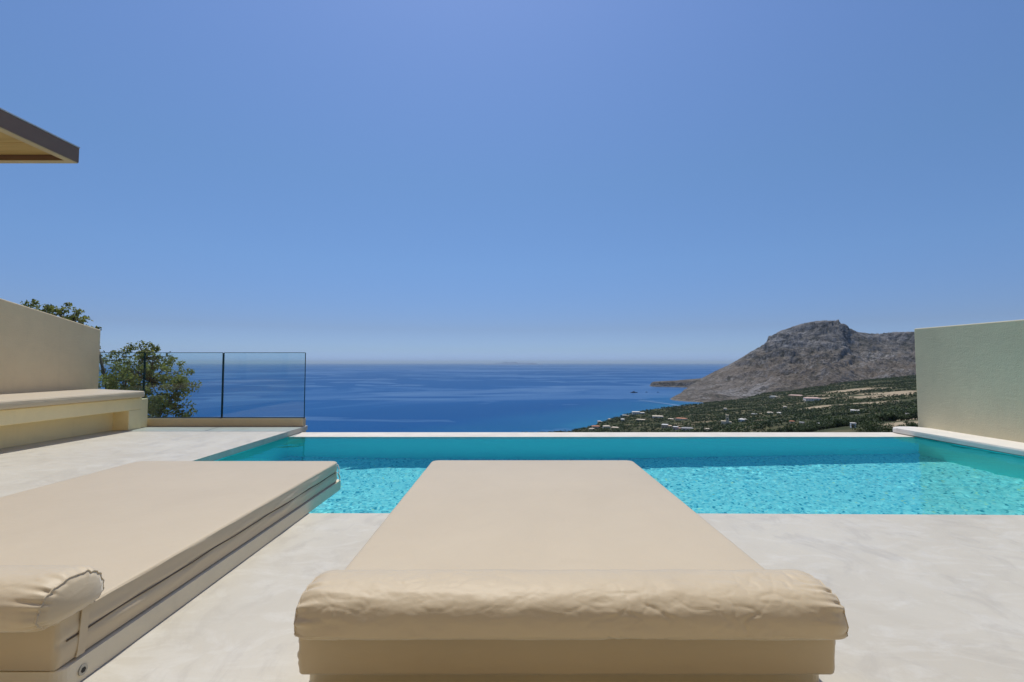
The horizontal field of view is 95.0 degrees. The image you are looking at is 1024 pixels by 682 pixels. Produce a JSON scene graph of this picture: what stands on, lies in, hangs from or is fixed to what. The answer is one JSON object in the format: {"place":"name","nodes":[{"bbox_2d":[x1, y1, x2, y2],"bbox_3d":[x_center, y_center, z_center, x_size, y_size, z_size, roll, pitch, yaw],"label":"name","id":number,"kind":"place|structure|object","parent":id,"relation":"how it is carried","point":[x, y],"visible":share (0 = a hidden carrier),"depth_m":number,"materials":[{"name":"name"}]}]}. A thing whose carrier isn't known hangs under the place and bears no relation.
{"place":"outdoors","nodes":[
{"label":"outdoors","id":0,"kind":"place"},
{"bbox_2d":[0,107,79,162],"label":"pergola roof","id":1,"kind":"structure","parent":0,"point":[22,140],"depth_m":3.56,"materials":[{"name":"metal"}]},
{"bbox_2d":[98,363,730,431],"bbox_3d":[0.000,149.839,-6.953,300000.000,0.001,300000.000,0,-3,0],"label":"sea","id":2,"kind":"structure","parent":0,"point":[415,397],"depth_m":2294.01,"materials":[{"name":"liquid"}]},
{"bbox_2d":[0,0,1023,362],"label":"sky","id":3,"kind":"structure","parent":0,"point":[330,181],"materials":[{"name":"blue"}]},
{"bbox_2d":[483,362,543,364],"bbox_3d":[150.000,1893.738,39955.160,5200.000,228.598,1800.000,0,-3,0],"label":"island terrain","id":4,"kind":"structure","parent":0,"point":[509,363],"depth_m":39301.88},
{"bbox_2d":[573,376,917,431],"bbox_3d":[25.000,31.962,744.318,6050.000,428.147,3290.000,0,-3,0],"label":"hillside ground","id":5,"kind":"structure","parent":0,"point":[860,396],"depth_m":998.52,"materials":[{"name":"green plant"}]},
{"bbox_2d":[20,299,201,416],"bbox_3d":[-8.873,2.795,10.328,4.492,7.389,1.814,-1,-3,13],"label":"broadleaf tree","id":6,"kind":"object","parent":5,"relation":"on","point":[160,403],"visible":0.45,"depth_m":10.00,"materials":[{"name":"green plant"}]},
{"bbox_2d":[214,430,305,460],"bbox_3d":[-0.300,4.220,0.745,12.080,6.438,11.680,0,-3,0],"label":"retaining base","id":7,"kind":"object","parent":5,"relation":"on","point":[269,442],"visible":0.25,"depth_m":5.81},
{"bbox_2d":[0,425,1023,681],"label":"terrace floor","id":8,"kind":"structure","parent":7,"relation":"on","point":[930,597],"depth_m":1.95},
{"bbox_2d":[0,298,100,393],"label":"garden wall","id":9,"kind":"structure","parent":8,"relation":"on","point":[40,351],"depth_m":5.89,"materials":[{"name":"beige paint"}]},
{"bbox_2d":[0,397,147,448],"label":"masonry bench","id":10,"kind":"object","parent":8,"relation":"on","point":[24,426],"visible":0.87,"depth_m":5.56,"materials":[{"name":"paint"}]},
{"bbox_2d":[0,389,144,409],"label":"bench cushion","id":11,"kind":"object","parent":10,"relation":"on","point":[20,400],"visible":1,"depth_m":5.43,"materials":[{"name":"fabric"}]},
{"bbox_2d":[0,461,340,681],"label":"daybed lounger","id":12,"kind":"object","parent":8,"relation":"on","point":[155,543],"visible":0.97,"depth_m":1.98,"materials":[{"name":"fabric"}]},
{"bbox_2d":[0,565,104,657],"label":"head pillow","id":13,"kind":"object","parent":12,"relation":"on","point":[34,598],"visible":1,"depth_m":1.25,"materials":[{"name":"fabric"}]},
{"bbox_2d":[100,352,305,426],"bbox_3d":[-4.505,0.686,6.690,3.110,1.048,0.100,0,-3,0],"label":"glass balustrade","id":14,"kind":"object","parent":8,"relation":"on","point":[221,421],"visible":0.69,"depth_m":6.62,"materials":[{"name":"glass"}]},
{"bbox_2d":[297,460,835,681],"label":"daybed lounger","id":15,"kind":"object","parent":8,"relation":"on","point":[536,514],"visible":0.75,"depth_m":1.69,"materials":[{"name":"fabric"}]},
{"bbox_2d":[294,569,848,640],"bbox_3d":[0.146,0.759,1.259,1.444,0.252,0.232,0,-3,0],"label":"head pillow","id":16,"kind":"object","parent":15,"relation":"on","point":[601,604],"visible":1,"depth_m":1.17,"materials":[{"name":"fabric"}]},
{"bbox_2d":[215,437,1022,460],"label":"pool basin","id":17,"kind":"object","parent":8,"relation":"in","point":[916,437],"visible":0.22,"depth_m":5.21,"materials":[{"name":"tile"}]},
{"bbox_2d":[217,437,1023,514],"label":"pool water","id":18,"kind":"structure","parent":17,"relation":"in","point":[808,475],"depth_m":4.38,"materials":[{"name":"teal liquid"}]},
{"bbox_2d":[893,426,1023,455],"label":"coping","id":19,"kind":"object","parent":17,"relation":"on","point":[1005,446],"visible":1,"depth_m":5.57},
{"bbox_2d":[914,319,1023,456],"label":"garden wall","id":20,"kind":"structure","parent":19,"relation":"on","point":[969,378],"depth_m":5.85,"materials":[{"name":"paint"}]},
{"bbox_2d":[632,411,644,413],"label":"house","id":21,"kind":"structure","parent":5,"relation":"on","point":[636,412],"depth_m":1330.98,"materials":[{"name":"white paint"}]},
{"bbox_2d":[661,424,671,427],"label":"house","id":22,"kind":"structure","parent":5,"relation":"on","point":[665,425],"depth_m":830.84,"materials":[{"name":"white paint"}]},
{"bbox_2d":[522,374,916,431],"bbox_3d":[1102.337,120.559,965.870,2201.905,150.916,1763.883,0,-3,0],"label":"wood","id":23,"kind":"object","parent":5,"relation":"on","point":[817,416],"visible":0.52,"depth_m":974.84,"materials":[{"name":"green plant"}]},
{"bbox_2d":[721,415,731,423],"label":"bell tower","id":24,"kind":"structure","parent":5,"relation":"on","point":[726,421],"depth_m":748.15,"materials":[{"name":"white paint"}]},
{"bbox_2d":[782,425,793,431],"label":"olive tree","id":25,"kind":"object","parent":5,"relation":"on","point":[787,428],"visible":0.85,"depth_m":296.07,"materials":[{"name":"green plant"}]},
{"bbox_2d":[794,426,802,431],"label":"olive tree","id":26,"kind":"object","parent":5,"relation":"on","point":[798,428],"visible":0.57,"depth_m":314.00,"materials":[{"name":"green plant"}]},
{"bbox_2d":[803,397,821,401],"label":"house","id":27,"kind":"structure","parent":5,"relation":"on","point":[810,398],"depth_m":1135.01,"materials":[{"name":"white paint"}]},
{"bbox_2d":[819,423,828,429],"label":"olive tree","id":28,"kind":"object","parent":5,"relation":"on","point":[823,426],"visible":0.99,"depth_m":300.54,"materials":[{"name":"green plant"}]},
{"bbox_2d":[831,420,842,427],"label":"olive tree","id":29,"kind":"object","parent":5,"relation":"on","point":[832,423],"visible":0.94,"depth_m":314.55,"materials":[{"name":"green plant"}]},
{"bbox_2d":[832,418,843,427],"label":"olive tree","id":30,"kind":"object","parent":5,"relation":"on","point":[836,421],"visible":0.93,"depth_m":314.68,"materials":[{"name":"green plant"}]},
{"bbox_2d":[844,418,855,424],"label":"olive tree","id":31,"kind":"object","parent":5,"relation":"on","point":[846,420],"visible":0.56,"depth_m":322.00,"materials":[{"name":"green plant"}]},
{"bbox_2d":[868,416,878,421],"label":"olive tree","id":32,"kind":"object","parent":5,"relation":"on","point":[872,417],"visible":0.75,"depth_m":300.66,"materials":[{"name":"green plant"}]},
{"bbox_2d":[852,417,896,431],"bbox_3d":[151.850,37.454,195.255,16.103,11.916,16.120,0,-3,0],"label":"bush","id":33,"kind":"object","parent":5,"relation":"on","point":[874,426],"visible":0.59,"depth_m":194.36,"materials":[{"name":"green plant"}]},
{"bbox_2d":[875,413,884,421],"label":"olive tree","id":34,"kind":"object","parent":5,"relation":"on","point":[880,416],"visible":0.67,"depth_m":300.72,"materials":[{"name":"green plant"}]},
{"bbox_2d":[883,412,896,421],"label":"olive tree","id":35,"kind":"object","parent":5,"relation":"on","point":[886,415],"visible":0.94,"depth_m":289.73,"materials":[{"name":"green plant"}]},
{"bbox_2d":[885,411,900,421],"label":"olive tree","id":36,"kind":"object","parent":5,"relation":"on","point":[892,418],"visible":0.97,"depth_m":288.57,"materials":[{"name":"green plant"}]},
{"bbox_2d":[650,319,915,401],"bbox_3d":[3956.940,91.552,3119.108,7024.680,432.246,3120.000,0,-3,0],"label":"mountain terrain","id":37,"kind":"structure","parent":0,"point":[814,354],"depth_m":2404.55,"materials":[{"name":"stone"}]},
{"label":"pool outer wall","id":38,"kind":"structure","parent":0,"visible":0},
{"bbox_2d":[290,432,935,440],"bbox_3d":[1.321,1.332,6.365,8.518,0.130,0.400,0,-3,0],"label":"infinity edge","id":39,"kind":"object","parent":38,"relation":"on","point":[598,434],"visible":0.29,"depth_m":6.36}
]}

